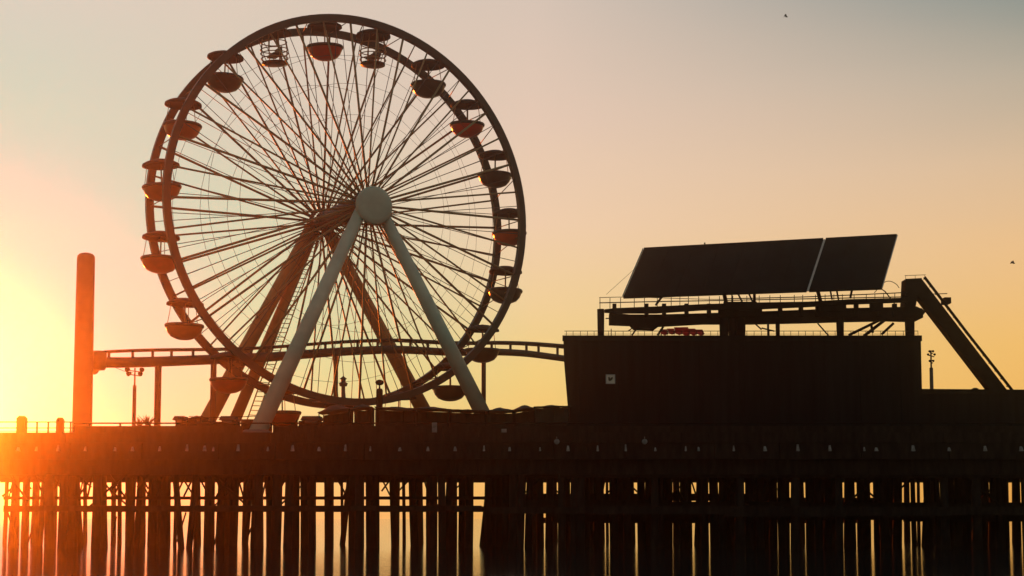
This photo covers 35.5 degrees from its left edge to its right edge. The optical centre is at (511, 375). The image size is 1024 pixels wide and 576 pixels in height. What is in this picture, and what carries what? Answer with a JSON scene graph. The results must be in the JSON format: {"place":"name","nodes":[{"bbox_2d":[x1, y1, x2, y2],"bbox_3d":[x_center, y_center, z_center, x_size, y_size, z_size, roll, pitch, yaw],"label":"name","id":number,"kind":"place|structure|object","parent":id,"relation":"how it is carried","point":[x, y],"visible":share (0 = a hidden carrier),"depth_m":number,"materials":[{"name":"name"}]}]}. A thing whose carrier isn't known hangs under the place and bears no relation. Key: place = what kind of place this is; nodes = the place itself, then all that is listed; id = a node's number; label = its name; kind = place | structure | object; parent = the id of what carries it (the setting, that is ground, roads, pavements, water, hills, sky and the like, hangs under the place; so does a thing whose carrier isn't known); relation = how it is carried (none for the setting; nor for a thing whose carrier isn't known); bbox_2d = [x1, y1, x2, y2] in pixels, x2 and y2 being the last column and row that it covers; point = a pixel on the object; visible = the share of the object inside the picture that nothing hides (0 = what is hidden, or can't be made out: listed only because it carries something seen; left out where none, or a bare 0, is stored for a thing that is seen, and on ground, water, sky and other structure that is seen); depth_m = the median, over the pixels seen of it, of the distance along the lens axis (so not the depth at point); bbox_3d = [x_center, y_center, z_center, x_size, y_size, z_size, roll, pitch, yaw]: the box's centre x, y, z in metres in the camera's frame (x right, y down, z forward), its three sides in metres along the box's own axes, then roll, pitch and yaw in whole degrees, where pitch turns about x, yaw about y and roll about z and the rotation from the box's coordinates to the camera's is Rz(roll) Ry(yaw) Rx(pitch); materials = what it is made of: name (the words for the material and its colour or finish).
{"place":"outdoors","nodes":[
{"label":"outdoors","id":0,"kind":"place"},
{"bbox_2d":[72,252,94,430],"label":"tower","id":1,"kind":"structure","parent":0,"point":[83,358],"depth_m":101.13,"materials":[{"name":"paint"}]},
{"bbox_2d":[187,419,197,425],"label":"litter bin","id":2,"kind":"object","parent":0,"point":[192,420],"visible":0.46,"depth_m":98.25,"materials":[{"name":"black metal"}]},
{"bbox_2d":[0,519,1023,575],"bbox_3d":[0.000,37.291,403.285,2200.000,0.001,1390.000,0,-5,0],"label":"water","id":3,"kind":"structure","parent":0,"point":[907,558],"depth_m":73.84,"materials":[{"name":"orange liquid"}]},
{"bbox_2d":[0,432,1023,548],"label":"pier","id":4,"kind":"structure","parent":3,"relation":"in","point":[966,501],"depth_m":96.63,"materials":[{"name":"brown wood"}]},
{"bbox_2d":[0,416,73,431],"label":"pier railing","id":5,"kind":"object","parent":4,"relation":"on","point":[21,422],"visible":1,"depth_m":96.53,"materials":[{"name":"orange metal"}]},
{"bbox_2d":[125,368,143,425],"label":"floodlight mast","id":6,"kind":"object","parent":4,"relation":"on","point":[140,373],"visible":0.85,"depth_m":104.69,"materials":[{"name":"metal"}]},
{"bbox_2d":[132,417,145,425],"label":"potted plant","id":7,"kind":"object","parent":4,"relation":"on","point":[138,419],"visible":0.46,"depth_m":99.13,"materials":[{"name":"green plant"}]},
{"bbox_2d":[138,414,154,425],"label":"potted plant","id":8,"kind":"object","parent":4,"relation":"on","point":[147,418],"visible":0.51,"depth_m":99.05,"materials":[{"name":"green plant"}]},
{"bbox_2d":[172,416,188,425],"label":"kiosk","id":9,"kind":"object","parent":4,"relation":"on","point":[180,419],"visible":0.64,"depth_m":99.71,"materials":[{"name":"wood"}]},
{"bbox_2d":[188,416,208,425],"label":"canvas stall","id":10,"kind":"object","parent":4,"relation":"on","point":[200,419],"visible":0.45,"depth_m":102.41,"materials":[{"name":"brown fabric"}]},
{"bbox_2d":[219,416,239,425],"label":"kiosk","id":11,"kind":"object","parent":4,"relation":"on","point":[228,418],"visible":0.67,"depth_m":99.51,"materials":[{"name":"wood"}]},
{"bbox_2d":[213,417,321,431],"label":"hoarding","id":12,"kind":"object","parent":4,"relation":"on","point":[246,426],"visible":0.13,"depth_m":105.33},
{"bbox_2d":[300,416,323,425],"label":"kiosk","id":13,"kind":"object","parent":4,"relation":"on","point":[311,418],"visible":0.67,"depth_m":100.31,"materials":[{"name":"wood"}]},
{"bbox_2d":[93,338,563,425],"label":"coaster track","id":14,"kind":"structure","parent":4,"relation":"on","point":[103,360],"depth_m":108.33,"materials":[{"name":"metal"}]},
{"bbox_2d":[145,14,525,431],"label":"ferris wheel","id":15,"kind":"object","parent":4,"relation":"on","point":[371,206],"visible":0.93,"depth_m":107.57,"materials":[{"name":"paint"}]},
{"bbox_2d":[140,231,179,273],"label":"gondola","id":16,"kind":"object","parent":15,"relation":"hanging from","point":[160,263],"visible":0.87,"depth_m":101.60,"materials":[{"name":"metal"}]},
{"bbox_2d":[142,158,181,201],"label":"gondola","id":17,"kind":"object","parent":15,"relation":"hanging from","point":[152,190],"visible":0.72,"depth_m":102.14,"materials":[{"name":"metal"}]},
{"bbox_2d":[163,97,201,140],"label":"gondola","id":18,"kind":"object","parent":15,"relation":"hanging from","point":[187,131],"visible":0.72,"depth_m":103.24,"materials":[{"name":"metal"}]},
{"bbox_2d":[164,298,203,339],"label":"gondola","id":19,"kind":"object","parent":15,"relation":"hanging from","point":[184,330],"visible":0.95,"depth_m":102.12,"materials":[{"name":"metal"}]},
{"bbox_2d":[189,416,254,417],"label":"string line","id":20,"kind":"object","parent":15,"relation":"attached to","point":[219,417],"visible":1,"depth_m":99.64,"materials":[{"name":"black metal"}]},
{"bbox_2d":[207,50,243,92],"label":"gondola","id":21,"kind":"object","parent":15,"relation":"hanging from","point":[232,82],"visible":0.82,"depth_m":104.90,"materials":[{"name":"metal"}]},
{"bbox_2d":[209,352,247,393],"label":"gondola","id":22,"kind":"object","parent":15,"relation":"hanging from","point":[228,385],"visible":0.94,"depth_m":103.31,"materials":[{"name":"metal"}]},
{"bbox_2d":[260,28,290,66],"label":"gondola","id":23,"kind":"object","parent":15,"relation":"hanging from","point":[278,36],"visible":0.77,"depth_m":107.19,"materials":[{"name":"metal"}]},
{"bbox_2d":[264,389,300,425],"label":"gondola","id":24,"kind":"object","parent":15,"relation":"hanging from","point":[282,415],"visible":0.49,"depth_m":104.84,"materials":[{"name":"metal"}]},
{"bbox_2d":[306,22,342,60],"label":"gondola","id":25,"kind":"object","parent":15,"relation":"hanging from","point":[318,49],"visible":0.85,"depth_m":108.79,"materials":[{"name":"metal"}]},
{"bbox_2d":[325,403,354,407],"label":"gondola","id":26,"kind":"object","parent":15,"relation":"hanging from","point":[328,405],"visible":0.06,"depth_m":107.33,"materials":[{"name":"metal"}]},
{"bbox_2d":[356,29,390,68],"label":"gondola","id":27,"kind":"object","parent":15,"relation":"hanging from","point":[368,35],"visible":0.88,"depth_m":110.82,"materials":[{"name":"metal"}]},
{"bbox_2d":[383,391,415,407],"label":"gondola","id":28,"kind":"object","parent":15,"relation":"hanging from","point":[397,392],"visible":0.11,"depth_m":109.54,"materials":[{"name":"metal"}]},
{"bbox_2d":[410,59,445,98],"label":"gondola","id":29,"kind":"object","parent":15,"relation":"hanging from","point":[423,91],"visible":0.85,"depth_m":112.51,"materials":[{"name":"metal"}]},
{"bbox_2d":[432,362,463,400],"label":"gondola","id":30,"kind":"object","parent":15,"relation":"hanging from","point":[449,392],"visible":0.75,"depth_m":111.25,"materials":[{"name":"metal"}]},
{"bbox_2d":[449,99,484,137],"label":"gondola","id":31,"kind":"object","parent":15,"relation":"hanging from","point":[474,129],"visible":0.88,"depth_m":113.83,"materials":[{"name":"metal"}]},
{"bbox_2d":[465,324,499,362],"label":"gondola","id":32,"kind":"object","parent":15,"relation":"hanging from","point":[486,354],"visible":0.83,"depth_m":112.96,"materials":[{"name":"metal"}]},
{"bbox_2d":[478,150,511,187],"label":"gondola","id":33,"kind":"object","parent":15,"relation":"hanging from","point":[495,176],"visible":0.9,"depth_m":114.61,"materials":[{"name":"metal"}]},
{"bbox_2d":[488,266,522,303],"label":"gondola","id":34,"kind":"object","parent":15,"relation":"hanging from","point":[500,291],"visible":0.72,"depth_m":114.30,"materials":[{"name":"metal"}]},
{"bbox_2d":[492,208,526,245],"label":"gondola","id":35,"kind":"object","parent":15,"relation":"hanging from","point":[506,237],"visible":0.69,"depth_m":114.67,"materials":[{"name":"metal"}]},
{"bbox_2d":[318,405,353,425],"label":"canvas stall","id":36,"kind":"object","parent":4,"relation":"on","point":[336,413],"visible":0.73,"depth_m":103.75,"materials":[{"name":"brown fabric"}]},
{"bbox_2d":[339,375,347,406],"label":"lantern post","id":37,"kind":"object","parent":4,"relation":"on","point":[342,383],"visible":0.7,"depth_m":106.01,"materials":[{"name":"metal"}]},
{"bbox_2d":[350,404,374,425],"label":"canvas stall","id":38,"kind":"object","parent":4,"relation":"on","point":[361,415],"visible":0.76,"depth_m":104.57,"materials":[{"name":"brown fabric"}]},
{"bbox_2d":[375,380,383,425],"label":"globe lamp","id":39,"kind":"object","parent":4,"relation":"on","point":[379,396],"visible":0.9,"depth_m":105.61,"materials":[{"name":"black metal"}]},
{"bbox_2d":[374,406,417,425],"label":"canvas stall","id":40,"kind":"object","parent":4,"relation":"on","point":[393,414],"visible":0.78,"depth_m":103.58,"materials":[{"name":"brown fabric"}]},
{"bbox_2d":[403,407,451,425],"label":"canvas stall","id":41,"kind":"object","parent":4,"relation":"on","point":[431,414],"visible":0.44,"depth_m":105.79,"materials":[{"name":"black fabric"}]},
{"bbox_2d":[432,422,436,431],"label":"notice board","id":42,"kind":"object","parent":4,"relation":"on","point":[434,426],"visible":1,"depth_m":96.49,"materials":[{"name":"black metal"}]},
{"bbox_2d":[448,409,487,425],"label":"canvas stall","id":43,"kind":"object","parent":4,"relation":"on","point":[464,415],"visible":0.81,"depth_m":104.17,"materials":[{"name":"black fabric"}]},
{"bbox_2d":[486,407,515,425],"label":"canvas stall","id":44,"kind":"object","parent":4,"relation":"on","point":[497,415],"visible":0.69,"depth_m":104.97,"materials":[{"name":"black fabric"}]},
{"bbox_2d":[513,405,533,425],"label":"canvas stall","id":45,"kind":"object","parent":4,"relation":"on","point":[525,413],"visible":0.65,"depth_m":105.58,"materials":[{"name":"black fabric"}]},
{"bbox_2d":[73,422,1023,432],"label":"parapet","id":46,"kind":"structure","parent":4,"relation":"on","point":[567,428],"depth_m":96.55,"materials":[{"name":"black metal"}]},
{"bbox_2d":[533,405,569,425],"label":"canvas stall","id":47,"kind":"object","parent":4,"relation":"on","point":[551,413],"visible":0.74,"depth_m":102.90,"materials":[{"name":"black fabric"}]},
{"bbox_2d":[562,331,922,425],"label":"dark building","id":48,"kind":"structure","parent":4,"relation":"on","point":[768,378],"depth_m":103.37,"materials":[{"name":"paint"}]},
{"bbox_2d":[606,374,614,383],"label":"wall sign","id":49,"kind":"object","parent":48,"relation":"attached to","point":[610,378],"visible":1,"depth_m":103.22,"materials":[{"name":"metal"}]},
{"bbox_2d":[661,327,703,334],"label":"roller coaster train","id":50,"kind":"object","parent":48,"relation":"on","point":[681,330],"visible":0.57,"depth_m":110.46,"materials":[{"name":"metal"}]},
{"bbox_2d":[597,292,922,334],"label":"rooftop track","id":51,"kind":"structure","parent":48,"relation":"on","point":[736,318],"depth_m":109.35,"materials":[{"name":"black metal"}]},
{"bbox_2d":[622,234,897,305],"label":"panel board","id":52,"kind":"object","parent":51,"relation":"on","point":[851,264],"visible":1,"depth_m":110.08,"materials":[{"name":"black metal"}]},
{"bbox_2d":[874,281,898,303],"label":"cable loop","id":53,"kind":"object","parent":51,"relation":"on","point":[885,291],"visible":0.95,"depth_m":107.44,"materials":[{"name":"black metal"}]},
{"bbox_2d":[922,388,1023,425],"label":"wing","id":54,"kind":"structure","parent":4,"relation":"on","point":[973,405],"depth_m":105.21,"materials":[{"name":"black"}]},
{"bbox_2d":[927,350,935,388],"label":"floodlight mast","id":55,"kind":"object","parent":54,"relation":"on","point":[931,361],"visible":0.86,"depth_m":106.34,"materials":[{"name":"metal"}]},
{"bbox_2d":[900,275,1012,388],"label":"lift hill","id":56,"kind":"structure","parent":54,"relation":"on","point":[918,290],"depth_m":109.67,"materials":[{"name":"black metal"}]},
{"bbox_2d":[0,0,1023,518],"label":"sky","id":57,"kind":"structure","parent":0,"point":[629,126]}
]}

